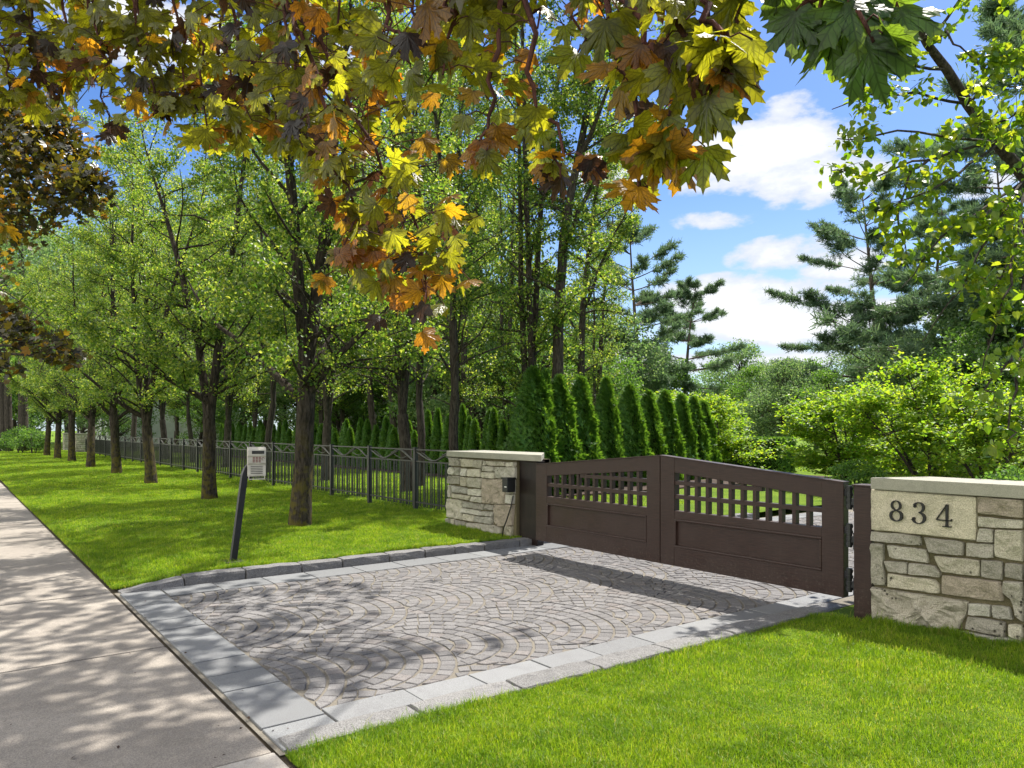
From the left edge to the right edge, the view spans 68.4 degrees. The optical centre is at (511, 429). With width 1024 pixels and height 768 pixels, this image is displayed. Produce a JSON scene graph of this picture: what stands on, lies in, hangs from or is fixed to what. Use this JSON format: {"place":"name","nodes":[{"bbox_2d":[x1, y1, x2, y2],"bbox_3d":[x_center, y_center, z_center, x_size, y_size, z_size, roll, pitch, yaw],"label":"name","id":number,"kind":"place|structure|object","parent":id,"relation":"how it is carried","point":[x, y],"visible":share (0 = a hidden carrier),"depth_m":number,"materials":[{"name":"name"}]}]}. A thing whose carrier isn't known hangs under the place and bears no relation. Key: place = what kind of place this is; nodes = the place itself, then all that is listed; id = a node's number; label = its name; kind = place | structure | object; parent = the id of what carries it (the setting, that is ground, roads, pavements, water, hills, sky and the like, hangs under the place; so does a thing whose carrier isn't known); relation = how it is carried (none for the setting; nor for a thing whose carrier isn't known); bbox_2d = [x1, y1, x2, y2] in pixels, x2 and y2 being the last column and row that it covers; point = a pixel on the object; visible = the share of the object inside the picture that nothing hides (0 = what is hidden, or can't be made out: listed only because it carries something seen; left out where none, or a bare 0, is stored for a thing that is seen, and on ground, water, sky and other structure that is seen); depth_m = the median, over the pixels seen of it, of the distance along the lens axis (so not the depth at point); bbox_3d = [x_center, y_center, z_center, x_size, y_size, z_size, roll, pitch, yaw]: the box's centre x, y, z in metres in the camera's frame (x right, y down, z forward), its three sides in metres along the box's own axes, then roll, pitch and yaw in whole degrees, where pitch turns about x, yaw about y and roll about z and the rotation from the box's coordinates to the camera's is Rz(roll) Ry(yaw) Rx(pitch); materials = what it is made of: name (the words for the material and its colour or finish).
{"place":"outdoors","nodes":[
{"label":"outdoors","id":0,"kind":"place"},
{"bbox_2d":[0,480,296,767],"bbox_3d":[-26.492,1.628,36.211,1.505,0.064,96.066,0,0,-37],"label":"pavement","id":1,"kind":"structure","parent":0,"point":[78,689],"depth_m":4.75,"materials":[{"name":"concrete"}]},
{"bbox_2d":[216,753,288,767],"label":"pavement new slab","id":2,"kind":"structure","parent":1,"relation":"on","point":[272,760],"depth_m":3.57,"materials":[{"name":"concrete"}]},
{"bbox_2d":[115,508,853,755],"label":"driveway","id":3,"kind":"structure","parent":0,"point":[557,602],"depth_m":6.61,"materials":[{"name":"grey stone"}]},
{"bbox_2d":[120,512,852,751],"bbox_3d":[2.594,1.621,9.320,12.655,0.059,4.450,0,0,-37],"label":"driveway border","id":4,"kind":"object","parent":3,"relation":"on","point":[266,701],"visible":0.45,"depth_m":5.33,"materials":[{"name":"grey stone"}]},
{"bbox_2d":[0,439,1023,767],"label":"lawn","id":5,"kind":"structure","parent":0,"point":[817,500],"depth_m":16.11,"materials":[{"name":"green plant"}]},
{"bbox_2d":[7,427,51,452],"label":"shrub","id":6,"kind":"object","parent":5,"relation":"on","point":[34,440],"visible":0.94,"depth_m":46.75,"materials":[{"name":"green plant"}]},
{"bbox_2d":[0,176,93,450],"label":"tree","id":7,"kind":"object","parent":5,"relation":"on","point":[8,421],"visible":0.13,"depth_m":51.79,"materials":[{"name":"plant"}]},
{"bbox_2d":[0,176,94,450],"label":"broadleaf tree","id":8,"kind":"object","parent":5,"relation":"on","point":[23,419],"visible":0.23,"depth_m":51.64,"materials":[{"name":"plant"}]},
{"bbox_2d":[0,266,97,458],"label":"pear tree","id":9,"kind":"object","parent":5,"relation":"on","point":[60,417],"visible":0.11,"depth_m":38.62,"materials":[{"name":"green plant"}]},
{"bbox_2d":[0,181,115,450],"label":"tree","id":10,"kind":"object","parent":5,"relation":"on","point":[1,406],"visible":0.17,"depth_m":51.75,"materials":[{"name":"plant"}]},
{"bbox_2d":[0,263,119,455],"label":"pear tree","id":11,"kind":"object","parent":5,"relation":"on","point":[49,421],"visible":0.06,"depth_m":42.38,"materials":[{"name":"green plant"}]},
{"bbox_2d":[0,231,132,460],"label":"pear tree","id":12,"kind":"object","parent":5,"relation":"on","point":[71,422],"visible":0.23,"depth_m":34.65,"materials":[{"name":"green plant"}]},
{"bbox_2d":[8,215,158,466],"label":"pear tree","id":13,"kind":"object","parent":5,"relation":"on","point":[90,415],"visible":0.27,"depth_m":29.94,"materials":[{"name":"green plant"}]},
{"bbox_2d":[77,385,159,440],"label":"broadleaf tree","id":14,"kind":"object","parent":5,"relation":"on","point":[123,429],"visible":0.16,"depth_m":57.77,"materials":[{"name":"green plant"}]},
{"bbox_2d":[33,188,212,472],"bbox_3d":[-13.340,-3.420,25.349,4.999,9.997,4.744,0,0,8],"label":"pear tree","id":15,"kind":"object","parent":5,"relation":"on","point":[112,412],"visible":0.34,"depth_m":25.27,"materials":[{"name":"green plant"}]},
{"bbox_2d":[0,122,260,483],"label":"pear tree","id":16,"kind":"object","parent":5,"relation":"on","point":[152,386],"visible":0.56,"depth_m":21.02,"materials":[{"name":"green plant"}]},
{"bbox_2d":[77,387,239,446],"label":"house","id":17,"kind":"structure","parent":5,"relation":"on","point":[170,425],"depth_m":67.14,"materials":[{"name":"paint"}]},
{"bbox_2d":[114,204,206,458],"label":"pear tree","id":18,"kind":"object","parent":5,"relation":"on","point":[162,421],"visible":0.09,"depth_m":38.49,"materials":[{"name":"green plant"}]},
{"bbox_2d":[0,17,338,498],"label":"pear tree","id":19,"kind":"object","parent":5,"relation":"on","point":[214,388],"visible":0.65,"depth_m":16.17,"materials":[{"name":"green plant"}]},
{"bbox_2d":[158,207,240,461],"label":"pear tree","id":20,"kind":"object","parent":5,"relation":"on","point":[188,401],"visible":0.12,"depth_m":34.19,"materials":[{"name":"green plant"}]},
{"bbox_2d":[170,143,283,466],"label":"pear tree","id":21,"kind":"object","parent":5,"relation":"on","point":[229,400],"visible":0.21,"depth_m":30.02,"materials":[{"name":"green plant"}]},
{"bbox_2d":[223,447,265,563],"bbox_3d":[-3.061,0.900,8.588,0.468,1.399,0.274,0,0,-25],"label":"keypad pedestal","id":22,"kind":"object","parent":5,"relation":"on","point":[255,465],"visible":0.94,"depth_m":8.54,"materials":[{"name":"grey paint"}]},
{"bbox_2d":[193,289,295,429],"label":"broadleaf tree","id":23,"kind":"object","parent":5,"relation":"on","point":[279,400],"visible":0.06,"depth_m":62.71,"materials":[{"name":"green plant"}]},
{"bbox_2d":[211,119,281,427],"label":"tall tree","id":24,"kind":"object","parent":5,"relation":"on","point":[253,408],"visible":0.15,"depth_m":43.84,"materials":[{"name":"green plant"}]},
{"bbox_2d":[203,95,321,472],"bbox_3d":[-8.837,-5.182,26.239,4.948,13.540,4.351,0,0,22],"label":"pear tree","id":25,"kind":"object","parent":5,"relation":"on","point":[269,426],"visible":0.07,"depth_m":26.20,"materials":[{"name":"green plant"}]},
{"bbox_2d":[85,435,473,509],"bbox_3d":[-13.748,0.974,29.914,0.082,1.280,43.741,0,0,-37],"label":"iron fence","id":26,"kind":"object","parent":5,"relation":"on","point":[133,450],"visible":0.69,"depth_m":17.24,"materials":[{"name":"black metal"}]},
{"bbox_2d":[258,352,348,431],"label":"broadleaf tree","id":27,"kind":"object","parent":5,"relation":"on","point":[265,410],"visible":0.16,"depth_m":52.44,"materials":[{"name":"green plant"}]},
{"bbox_2d":[153,0,467,526],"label":"pear tree","id":28,"kind":"object","parent":5,"relation":"on","point":[261,287],"visible":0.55,"depth_m":11.48,"materials":[{"name":"green plant"}]},
{"bbox_2d":[271,92,352,424],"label":"tall tree","id":29,"kind":"object","parent":5,"relation":"on","point":[319,409],"visible":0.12,"depth_m":45.74,"materials":[{"name":"green plant"}]},
{"bbox_2d":[264,104,406,479],"bbox_3d":[-5.404,-4.464,22.902,4.344,12.096,4.135,0,0,21],"label":"pear tree","id":30,"kind":"object","parent":5,"relation":"on","point":[328,398],"visible":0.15,"depth_m":22.32,"materials":[{"name":"green plant"}]},
{"bbox_2d":[307,138,374,435],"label":"tall tree","id":31,"kind":"object","parent":5,"relation":"on","point":[342,405],"visible":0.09,"depth_m":47.87,"materials":[{"name":"green plant"}]},
{"bbox_2d":[314,364,379,435],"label":"broadleaf tree","id":32,"kind":"object","parent":5,"relation":"on","point":[354,409],"visible":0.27,"depth_m":48.59,"materials":[{"name":"green plant"}]},
{"bbox_2d":[311,103,383,429],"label":"tall tree","id":33,"kind":"object","parent":5,"relation":"on","point":[371,408],"visible":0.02,"depth_m":45.76,"materials":[{"name":"green plant"}]},
{"bbox_2d":[334,320,447,426],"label":"broadleaf tree","id":34,"kind":"object","parent":5,"relation":"on","point":[377,397],"visible":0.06,"depth_m":49.55,"materials":[{"name":"green plant"}]},
{"bbox_2d":[312,0,481,491],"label":"pear tree","id":35,"kind":"object","parent":5,"relation":"on","point":[402,378],"visible":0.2,"depth_m":18.16,"materials":[{"name":"green plant"}]},
{"bbox_2d":[358,10,497,485],"bbox_3d":[-2.221,-4.810,19.909,4.105,12.774,4.668,0,0,-8],"label":"pear tree","id":36,"kind":"object","parent":5,"relation":"on","point":[420,420],"visible":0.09,"depth_m":20.14,"materials":[{"name":"green plant"}]},
{"bbox_2d":[344,2,541,484],"bbox_3d":[-1.411,-4.823,16.784,4.105,12.774,4.668,0,0,7],"label":"pear tree","id":37,"kind":"object","parent":5,"relation":"on","point":[453,327],"visible":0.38,"depth_m":16.27,"materials":[{"name":"green plant"}]},
{"bbox_2d":[394,301,520,437],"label":"broadleaf tree","id":38,"kind":"object","parent":5,"relation":"on","point":[472,412],"visible":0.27,"depth_m":35.73,"materials":[{"name":"green plant"}]},
{"bbox_2d":[403,35,525,426],"bbox_3d":[-2.234,-8.462,30.826,5.072,20.154,5.066,0,0,36],"label":"tall tree","id":39,"kind":"object","parent":5,"relation":"on","point":[463,382],"visible":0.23,"depth_m":30.86,"materials":[{"name":"green plant"}]},
{"bbox_2d":[387,191,554,426],"bbox_3d":[-2.260,-5.711,39.566,9.459,14.782,9.906,0,0,-39],"label":"broadleaf tree","id":40,"kind":"object","parent":5,"relation":"on","point":[425,386],"visible":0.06,"depth_m":38.80,"materials":[{"name":"green plant"}]},
{"bbox_2d":[433,73,535,438],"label":"tall tree","id":41,"kind":"object","parent":5,"relation":"on","point":[491,306],"visible":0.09,"depth_m":37.43,"materials":[{"name":"green plant"}]},
{"bbox_2d":[155,449,832,497],"bbox_3d":[-8.900,1.518,38.700,11.800,0.125,47.400,0,0,-37],"label":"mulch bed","id":42,"kind":"object","parent":5,"relation":"on","point":[645,486],"visible":0.04,"depth_m":21.49,"materials":[{"name":"brown soil"}]},
{"bbox_2d":[151,156,214,451],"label":"tall tree","id":43,"kind":"object","parent":42,"relation":"on","point":[175,404],"visible":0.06,"depth_m":49.83,"materials":[{"name":"green plant"}]},
{"bbox_2d":[157,147,231,446],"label":"tall tree","id":44,"kind":"object","parent":42,"relation":"on","point":[209,350],"visible":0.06,"depth_m":44.23,"materials":[{"name":"green plant"}]},
{"bbox_2d":[157,375,232,450],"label":"broadleaf tree","id":45,"kind":"object","parent":42,"relation":"on","point":[220,420],"visible":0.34,"depth_m":49.97,"materials":[{"name":"green plant"}]},
{"bbox_2d":[429,407,443,473],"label":"arborvitae","id":46,"kind":"object","parent":42,"relation":"on","point":[435,438],"visible":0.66,"depth_m":24.85,"materials":[{"name":"green plant"}]},
{"bbox_2d":[500,364,565,495],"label":"arborvitae","id":47,"kind":"object","parent":42,"relation":"on","point":[533,422],"visible":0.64,"depth_m":16.71,"materials":[{"name":"green plant"}]},
{"bbox_2d":[467,0,667,377],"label":"tall tree","id":48,"kind":"object","parent":42,"relation":"on","point":[566,239],"visible":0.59,"depth_m":17.90,"materials":[{"name":"green plant"}]},
{"bbox_2d":[550,372,588,492],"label":"arborvitae","id":49,"kind":"object","parent":42,"relation":"on","point":[565,410],"visible":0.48,"depth_m":17.40,"materials":[{"name":"green plant"}]},
{"bbox_2d":[570,374,605,490],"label":"arborvitae","id":50,"kind":"object","parent":42,"relation":"on","point":[587,428],"visible":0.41,"depth_m":18.10,"materials":[{"name":"green plant"}]},
{"bbox_2d":[595,374,625,487],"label":"arborvitae","id":51,"kind":"object","parent":42,"relation":"on","point":[610,429],"visible":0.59,"depth_m":18.99,"materials":[{"name":"green plant"}]},
{"bbox_2d":[617,383,654,485],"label":"arborvitae","id":52,"kind":"object","parent":42,"relation":"on","point":[634,437],"visible":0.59,"depth_m":19.76,"materials":[{"name":"green plant"}]},
{"bbox_2d":[640,388,668,454],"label":"arborvitae","id":53,"kind":"object","parent":42,"relation":"on","point":[654,425],"visible":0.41,"depth_m":20.60,"materials":[{"name":"green plant"}]},
{"bbox_2d":[656,389,687,480],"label":"arborvitae","id":54,"kind":"object","parent":42,"relation":"on","point":[665,404],"visible":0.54,"depth_m":21.48,"materials":[{"name":"green plant"}]},
{"bbox_2d":[445,450,549,536],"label":"stone pillar","id":55,"kind":"structure","parent":5,"relation":"on","point":[478,496],"depth_m":11.15,"materials":[{"name":"stone"}]},
{"bbox_2d":[518,460,544,545],"bbox_3d":[0.300,1.043,10.433,0.144,1.214,0.512,0,0,-37],"label":"gate post","id":56,"kind":"object","parent":55,"relation":"attached to","point":[527,499],"visible":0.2,"depth_m":10.43,"materials":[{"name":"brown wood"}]},
{"bbox_2d":[535,455,660,562],"bbox_3d":[0.981,0.855,8.947,0.097,1.161,2.130,0,0,-37],"label":"gate leaf","id":57,"kind":"object","parent":56,"relation":"attached to","point":[628,529],"visible":0.98,"depth_m":8.79,"materials":[{"name":"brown wood"}]},
{"bbox_2d":[445,30,560,433],"bbox_3d":[-0.327,-8.879,34.775,5.283,20.994,5.277,0,0,15],"label":"tall tree","id":58,"kind":"object","parent":5,"relation":"on","point":[501,318],"visible":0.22,"depth_m":34.83,"materials":[{"name":"green plant"}]},
{"bbox_2d":[439,0,599,406],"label":"tall tree","id":59,"kind":"object","parent":5,"relation":"on","point":[534,242],"visible":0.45,"depth_m":18.28,"materials":[{"name":"green plant"}]},
{"bbox_2d":[497,332,592,432],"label":"broadleaf tree","id":60,"kind":"object","parent":5,"relation":"on","point":[509,409],"visible":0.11,"depth_m":33.11,"materials":[{"name":"green plant"}]},
{"bbox_2d":[518,60,642,375],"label":"tall tree","id":61,"kind":"object","parent":5,"relation":"on","point":[584,303],"visible":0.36,"depth_m":23.34,"materials":[{"name":"green plant"}]},
{"bbox_2d":[564,162,639,413],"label":"tall tree","id":62,"kind":"object","parent":5,"relation":"on","point":[602,347],"visible":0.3,"depth_m":26.87,"materials":[{"name":"green plant"}]},
{"bbox_2d":[564,335,658,407],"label":"broadleaf tree","id":63,"kind":"object","parent":5,"relation":"on","point":[621,382],"visible":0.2,"depth_m":29.49,"materials":[{"name":"green plant"}]},
{"bbox_2d":[548,307,685,398],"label":"broadleaf tree","id":64,"kind":"object","parent":5,"relation":"on","point":[645,352],"visible":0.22,"depth_m":35.31,"materials":[{"name":"green plant"}]},
{"bbox_2d":[565,213,738,413],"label":"pine tree","id":65,"kind":"object","parent":5,"relation":"on","point":[647,298],"visible":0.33,"depth_m":38.28,"materials":[{"name":"green plant"}]},
{"bbox_2d":[674,392,701,479],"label":"arborvitae","id":66,"kind":"object","parent":5,"relation":"on","point":[685,422],"visible":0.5,"depth_m":22.40,"materials":[{"name":"green plant"}]},
{"bbox_2d":[627,275,753,423],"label":"pine tree","id":67,"kind":"object","parent":5,"relation":"on","point":[684,294],"visible":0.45,"depth_m":44.71,"materials":[{"name":"green plant"}]},
{"bbox_2d":[687,395,712,478],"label":"arborvitae","id":68,"kind":"object","parent":5,"relation":"on","point":[699,424],"visible":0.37,"depth_m":23.20,"materials":[{"name":"green plant"}]},
{"bbox_2d":[644,388,757,435],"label":"dogwood tree","id":69,"kind":"object","parent":5,"relation":"on","point":[731,430],"visible":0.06,"depth_m":31.20,"materials":[{"name":"green plant"}]},
{"bbox_2d":[699,399,722,462],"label":"arborvitae","id":70,"kind":"object","parent":5,"relation":"on","point":[712,431],"visible":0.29,"depth_m":24.21,"materials":[{"name":"green plant"}]},
{"bbox_2d":[685,390,778,465],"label":"dogwood tree","id":71,"kind":"object","parent":5,"relation":"on","point":[718,411],"visible":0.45,"depth_m":25.50,"materials":[{"name":"green plant"}]},
{"bbox_2d":[688,337,793,435],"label":"broadleaf tree","id":72,"kind":"object","parent":5,"relation":"on","point":[747,354],"visible":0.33,"depth_m":51.38,"materials":[{"name":"green plant"}]},
{"bbox_2d":[717,362,793,438],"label":"broadleaf tree","id":73,"kind":"object","parent":5,"relation":"on","point":[751,371],"visible":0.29,"depth_m":41.97,"materials":[{"name":"green plant"}]},
{"bbox_2d":[720,436,796,472],"bbox_3d":[8.758,0.961,27.000,1.220,1.457,2.620,0,0,-37],"label":"hedge","id":74,"kind":"object","parent":5,"relation":"on","point":[777,463],"visible":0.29,"depth_m":26.11,"materials":[{"name":"green plant"}]},
{"bbox_2d":[732,356,830,442],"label":"broadleaf tree","id":75,"kind":"object","parent":5,"relation":"on","point":[761,398],"visible":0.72,"depth_m":35.64,"materials":[{"name":"green plant"}]},
{"bbox_2d":[787,367,872,455],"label":"broadleaf tree","id":76,"kind":"object","parent":5,"relation":"on","point":[825,376],"visible":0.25,"depth_m":32.99,"materials":[{"name":"green plant"}]},
{"bbox_2d":[760,387,916,478],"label":"dogwood tree","id":77,"kind":"object","parent":5,"relation":"on","point":[822,412],"visible":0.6,"depth_m":19.34,"materials":[{"name":"green plant"}]},
{"bbox_2d":[824,346,883,447],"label":"broadleaf tree","id":78,"kind":"object","parent":5,"relation":"on","point":[850,358],"visible":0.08,"depth_m":50.15,"materials":[{"name":"green plant"}]},
{"bbox_2d":[824,456,889,491],"bbox_3d":[7.769,1.097,17.009,1.387,0.974,1.234,0,0,25],"label":"shrub","id":79,"kind":"object","parent":5,"relation":"on","point":[847,466],"visible":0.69,"depth_m":16.90,"materials":[{"name":"green plant"}]},
{"bbox_2d":[762,169,953,426],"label":"pine tree","id":80,"kind":"object","parent":5,"relation":"on","point":[831,233],"visible":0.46,"depth_m":40.55,"materials":[{"name":"green plant"}]},
{"bbox_2d":[761,0,1023,406],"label":"pine tree","id":81,"kind":"object","parent":5,"relation":"on","point":[879,339],"visible":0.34,"depth_m":33.96,"materials":[{"name":"green plant"}]},
{"bbox_2d":[869,197,989,454],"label":"pine tree","id":82,"kind":"object","parent":5,"relation":"on","point":[891,286],"visible":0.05,"depth_m":43.34,"materials":[{"name":"green plant"}]},
{"bbox_2d":[848,289,1023,459],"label":"broadleaf tree","id":83,"kind":"object","parent":5,"relation":"on","point":[936,311],"visible":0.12,"depth_m":35.80,"materials":[{"name":"green plant"}]},
{"bbox_2d":[874,8,1023,380],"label":"pine tree","id":84,"kind":"object","parent":5,"relation":"on","point":[1002,28],"visible":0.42,"depth_m":28.20,"materials":[{"name":"green plant"}]},
{"bbox_2d":[904,376,1023,479],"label":"dogwood tree","id":85,"kind":"object","parent":5,"relation":"on","point":[966,434],"visible":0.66,"depth_m":15.29,"materials":[{"name":"green plant"}]},
{"bbox_2d":[908,297,1023,466],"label":"broadleaf tree","id":86,"kind":"object","parent":5,"relation":"on","point":[973,330],"visible":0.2,"depth_m":29.32,"materials":[{"name":"green plant"}]},
{"bbox_2d":[918,155,1022,458],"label":"pine tree","id":87,"kind":"object","parent":5,"relation":"on","point":[974,200],"visible":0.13,"depth_m":35.77,"materials":[{"name":"green plant"}]},
{"bbox_2d":[929,245,1023,440],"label":"broadleaf tree","id":88,"kind":"object","parent":5,"relation":"on","point":[955,319],"visible":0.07,"depth_m":33.34,"materials":[{"name":"green plant"}]},
{"bbox_2d":[963,277,1023,439],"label":"broadleaf tree","id":89,"kind":"object","parent":5,"relation":"on","point":[1015,309],"visible":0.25,"depth_m":27.20,"materials":[{"name":"green plant"}]},
{"bbox_2d":[0,0,1023,430],"label":"sky","id":90,"kind":"structure","parent":0,"point":[748,231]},
{"bbox_2d":[15,431,1023,607],"bbox_3d":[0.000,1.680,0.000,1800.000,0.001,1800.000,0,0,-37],"label":"ground","id":91,"kind":"structure","parent":0,"point":[776,513],"depth_m":15.59,"materials":[{"name":"green plant"}]},
{"bbox_2d":[0,24,146,384],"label":"purple maple","id":92,"kind":"object","parent":91,"relation":"on","point":[71,180],"visible":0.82,"depth_m":10.19,"materials":[{"name":"grey plant"}]},
{"bbox_2d":[0,0,947,354],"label":"maple tree","id":93,"kind":"object","parent":91,"relation":"on","point":[696,68],"visible":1,"depth_m":2.18,"materials":[{"name":"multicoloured plant"}]},
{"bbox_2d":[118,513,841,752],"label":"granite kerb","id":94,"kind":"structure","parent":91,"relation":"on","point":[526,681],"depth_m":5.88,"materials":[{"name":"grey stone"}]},
{"bbox_2d":[811,345,1017,477],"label":"dogwood tree","id":95,"kind":"object","parent":91,"relation":"on","point":[868,404],"visible":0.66,"depth_m":16.92,"materials":[{"name":"green plant"}]},
{"bbox_2d":[285,605,1023,767],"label":"lawn beside wall","id":96,"kind":"structure","parent":0,"point":[847,610],"depth_m":4.38,"materials":[{"name":"green plant"}]},
{"bbox_2d":[844,483,874,619],"bbox_3d":[2.942,1.056,6.344,0.184,1.189,0.289,0,0,-37],"label":"gate post","id":97,"kind":"object","parent":96,"relation":"on","point":[860,585],"visible":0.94,"depth_m":6.27,"materials":[{"name":"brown wood"}]},
{"bbox_2d":[660,455,848,597],"bbox_3d":[2.241,0.855,7.267,0.097,1.161,2.066,0,0,-37],"label":"gate leaf","id":98,"kind":"object","parent":97,"relation":"attached to","point":[807,556],"visible":0.99,"depth_m":7.13,"materials":[{"name":"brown wood"}]},
{"bbox_2d":[813,0,1023,461],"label":"round leaved tree","id":99,"kind":"object","parent":96,"relation":"on","point":[997,141],"visible":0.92,"depth_m":8.42,"materials":[{"name":"green plant"}]},
{"bbox_2d":[870,477,1023,641],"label":"stone wall","id":100,"kind":"structure","parent":96,"relation":"on","point":[946,551],"depth_m":5.68,"materials":[{"name":"stone"}]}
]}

